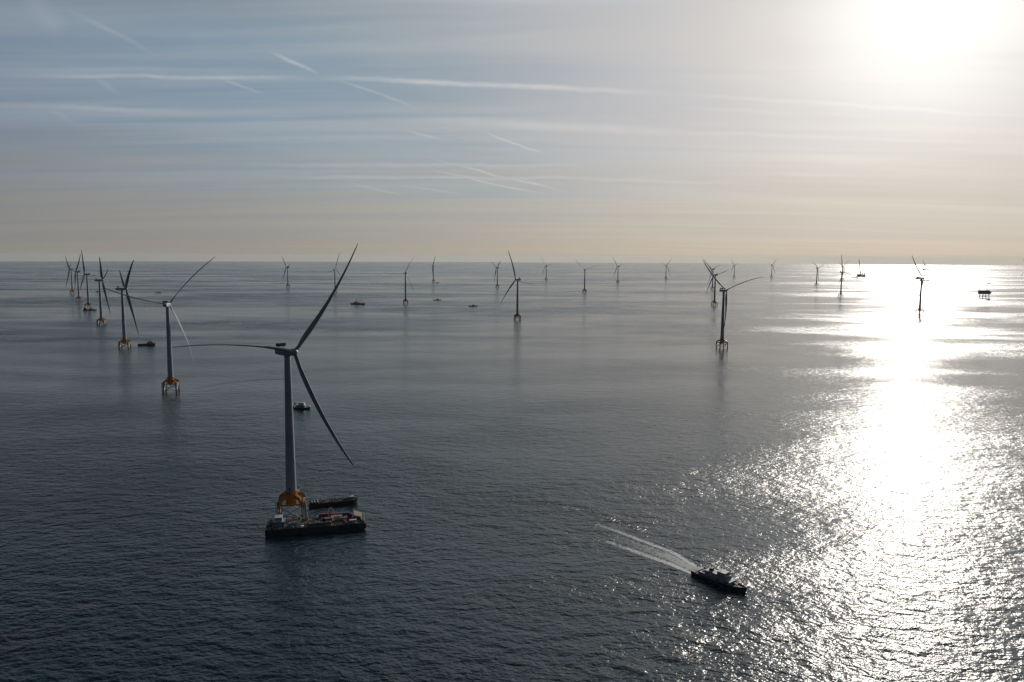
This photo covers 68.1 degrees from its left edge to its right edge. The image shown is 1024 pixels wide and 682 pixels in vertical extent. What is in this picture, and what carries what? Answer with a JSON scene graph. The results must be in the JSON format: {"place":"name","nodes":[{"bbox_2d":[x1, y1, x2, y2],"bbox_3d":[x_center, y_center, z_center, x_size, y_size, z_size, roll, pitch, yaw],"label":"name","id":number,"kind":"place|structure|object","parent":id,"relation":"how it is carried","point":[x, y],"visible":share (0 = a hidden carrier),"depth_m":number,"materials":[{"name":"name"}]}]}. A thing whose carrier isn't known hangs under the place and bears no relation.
{"place":"outdoors","nodes":[
{"label":"outdoors","id":0,"kind":"place"},
{"bbox_2d":[301,498,310,519],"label":"gangway tower","id":1,"kind":"structure","parent":0,"point":[303,502],"depth_m":490.95,"materials":[{"name":"grey metal"}]},
{"bbox_2d":[354,510,361,518],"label":"sheet ramp","id":2,"kind":"structure","parent":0,"point":[357,513],"depth_m":496.70,"materials":[{"name":"metal"}]},
{"bbox_2d":[0,261,1023,681],"bbox_3d":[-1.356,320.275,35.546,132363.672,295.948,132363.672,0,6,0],"label":"sea","id":3,"kind":"structure","parent":0,"point":[826,473],"depth_m":615.39,"materials":[{"name":"liquid"}]},
{"bbox_2d":[65,256,74,292],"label":"offshore wind turbine","id":4,"kind":"object","parent":3,"relation":"in","point":[72,290],"visible":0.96,"depth_m":3474.30,"materials":[{"name":"paint"}]},
{"bbox_2d":[65,254,81,300],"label":"offshore wind turbine","id":5,"kind":"object","parent":3,"relation":"in","point":[79,298],"visible":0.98,"depth_m":2906.69,"materials":[{"name":"paint"}]},
{"bbox_2d":[80,250,91,307],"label":"offshore wind turbine","id":6,"kind":"object","parent":3,"relation":"in","point":[88,301],"visible":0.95,"depth_m":2517.62,"materials":[{"name":"paint"}]},
{"bbox_2d":[94,257,110,324],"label":"offshore wind turbine","id":7,"kind":"object","parent":3,"relation":"in","point":[101,318],"visible":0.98,"depth_m":1911.47,"materials":[{"name":"paint"}]},
{"bbox_2d":[115,260,138,348],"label":"offshore wind turbine","id":8,"kind":"object","parent":3,"relation":"in","point":[124,340],"visible":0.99,"depth_m":1424.98,"materials":[{"name":"paint"}]},
{"bbox_2d":[138,340,154,345],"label":"supply vessel","id":9,"kind":"object","parent":3,"relation":"on","point":[150,343],"visible":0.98,"depth_m":1477.12,"materials":[{"name":"metal"}]},
{"bbox_2d":[103,256,215,391],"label":"offshore wind turbine","id":10,"kind":"object","parent":3,"relation":"in","point":[170,380],"visible":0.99,"depth_m":973.61,"materials":[{"name":"paint"}]},
{"bbox_2d":[208,378,279,385],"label":"wake ripples","id":11,"kind":"object","parent":3,"relation":"on","point":[244,381],"visible":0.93,"depth_m":1061.07},
{"bbox_2d":[171,244,357,517],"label":"offshore wind turbine","id":12,"kind":"object","parent":3,"relation":"in","point":[291,494],"visible":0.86,"depth_m":502.05,"materials":[{"name":"paint"}]},
{"bbox_2d":[282,257,289,286],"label":"offshore wind turbine","id":13,"kind":"object","parent":3,"relation":"in","point":[287,285],"visible":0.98,"depth_m":4284.39,"materials":[{"name":"paint"}]},
{"bbox_2d":[293,402,310,408],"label":"tugboat","id":14,"kind":"object","parent":3,"relation":"on","point":[300,405],"visible":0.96,"depth_m":867.87,"materials":[{"name":"metal"}]},
{"bbox_2d":[265,511,365,536],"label":"deck barge","id":15,"kind":"object","parent":3,"relation":"on","point":[277,525],"visible":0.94,"depth_m":480.82,"materials":[{"name":"metal"}]},
{"bbox_2d":[287,522,295,526],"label":"shipping container","id":16,"kind":"object","parent":15,"relation":"on","point":[289,524],"visible":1,"depth_m":478.99,"materials":[{"name":"metal"}]},
{"bbox_2d":[300,512,332,520],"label":"crawler crane","id":17,"kind":"object","parent":15,"relation":"on","point":[327,518],"visible":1,"depth_m":486.51,"materials":[{"name":"metal"}]},
{"bbox_2d":[308,520,330,526],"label":"covered stack","id":18,"kind":"object","parent":15,"relation":"on","point":[317,523],"visible":1,"depth_m":481.84,"materials":[{"name":"metal"}]},
{"bbox_2d":[319,513,327,517],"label":"shipping container","id":19,"kind":"object","parent":15,"relation":"on","point":[323,515],"visible":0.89,"depth_m":495.42,"materials":[{"name":"red metal"}]},
{"bbox_2d":[331,514,341,519],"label":"pipe stack","id":20,"kind":"object","parent":15,"relation":"on","point":[336,517],"visible":0.8,"depth_m":492.01,"materials":[{"name":"metal"}]},
{"bbox_2d":[339,511,348,516],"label":"shipping container","id":21,"kind":"object","parent":15,"relation":"on","point":[344,513],"visible":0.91,"depth_m":498.20,"materials":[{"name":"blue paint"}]},
{"bbox_2d":[309,492,357,507],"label":"cargo boat","id":22,"kind":"object","parent":3,"relation":"on","point":[350,499],"visible":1,"depth_m":533.55,"materials":[{"name":"metal"}]},
{"bbox_2d":[325,253,347,292],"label":"offshore wind turbine","id":23,"kind":"object","parent":3,"relation":"in","point":[334,275],"visible":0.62,"depth_m":3576.88,"materials":[{"name":"paint"}]},
{"bbox_2d":[351,298,364,304],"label":"anchor tug","id":24,"kind":"object","parent":3,"relation":"on","point":[356,302],"visible":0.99,"depth_m":2759.27,"materials":[{"name":"metal"}]},
{"bbox_2d":[389,256,414,303],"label":"offshore wind turbine","id":25,"kind":"object","parent":3,"relation":"in","point":[405,299],"visible":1,"depth_m":2819.45,"materials":[{"name":"paint"}]},
{"bbox_2d":[431,258,434,281],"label":"offshore wind turbine","id":26,"kind":"object","parent":3,"relation":"in","point":[433,271],"visible":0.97,"depth_m":5294.04,"materials":[{"name":"paint"}]},
{"bbox_2d":[494,262,499,286],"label":"offshore wind turbine","id":27,"kind":"object","parent":3,"relation":"in","point":[497,285],"visible":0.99,"depth_m":4408.95,"materials":[{"name":"paint"}]},
{"bbox_2d":[501,251,529,319],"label":"offshore wind turbine","id":28,"kind":"object","parent":3,"relation":"in","point":[517,315],"visible":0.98,"depth_m":2108.44,"materials":[{"name":"paint"}]},
{"bbox_2d":[502,500,631,525],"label":"wake ripples","id":29,"kind":"object","parent":3,"relation":"on","point":[579,509],"visible":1,"depth_m":528.36,"materials":[{"name":"liquid"}]},
{"bbox_2d":[577,262,599,291],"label":"offshore wind turbine","id":30,"kind":"object","parent":3,"relation":"in","point":[584,290],"visible":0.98,"depth_m":3807.77,"materials":[{"name":"paint"}]},
{"bbox_2d":[615,535,695,570],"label":"wake foam","id":31,"kind":"object","parent":3,"relation":"on","point":[682,562],"visible":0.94,"depth_m":441.26,"materials":[{"name":"grey"}]},
{"bbox_2d":[600,525,697,568],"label":"wake foam","id":32,"kind":"object","parent":31,"relation":"on","point":[674,553],"visible":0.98,"depth_m":456.36,"materials":[{"name":"white"}]},
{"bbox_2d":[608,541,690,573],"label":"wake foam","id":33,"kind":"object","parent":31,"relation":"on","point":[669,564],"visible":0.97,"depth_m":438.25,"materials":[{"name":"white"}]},
{"bbox_2d":[703,259,726,304],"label":"offshore wind turbine","id":34,"kind":"object","parent":3,"relation":"in","point":[714,301],"visible":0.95,"depth_m":2797.78,"materials":[{"name":"paint"}]},
{"bbox_2d":[691,563,746,592],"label":"patrol ship","id":35,"kind":"object","parent":3,"relation":"on","point":[722,578],"visible":1,"depth_m":405.96,"materials":[{"name":"metal"}]},
{"bbox_2d":[703,261,760,347],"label":"offshore wind turbine","id":36,"kind":"object","parent":3,"relation":"in","point":[724,304],"visible":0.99,"depth_m":1472.14,"materials":[{"name":"paint"}]},
{"bbox_2d":[839,255,854,295],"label":"offshore wind turbine","id":37,"kind":"object","parent":3,"relation":"in","point":[841,293],"visible":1,"depth_m":3481.17,"materials":[{"name":"paint"}]},
{"bbox_2d":[856,261,865,277],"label":"jack up crane ship","id":38,"kind":"object","parent":3,"relation":"on","point":[860,275],"visible":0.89,"depth_m":6905.13,"materials":[{"name":"metal"}]},
{"bbox_2d":[912,256,935,313],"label":"offshore wind turbine","id":39,"kind":"object","parent":3,"relation":"in","point":[919,310],"visible":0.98,"depth_m":2421.51,"materials":[{"name":"paint"}]},
{"bbox_2d":[977,289,991,297],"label":"offshore substation","id":40,"kind":"object","parent":3,"relation":"in","point":[985,292],"visible":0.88,"depth_m":3426.11,"materials":[{"name":"metal"}]},
{"bbox_2d":[0,0,1023,264],"label":"sky","id":41,"kind":"structure","parent":0,"point":[580,131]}
]}

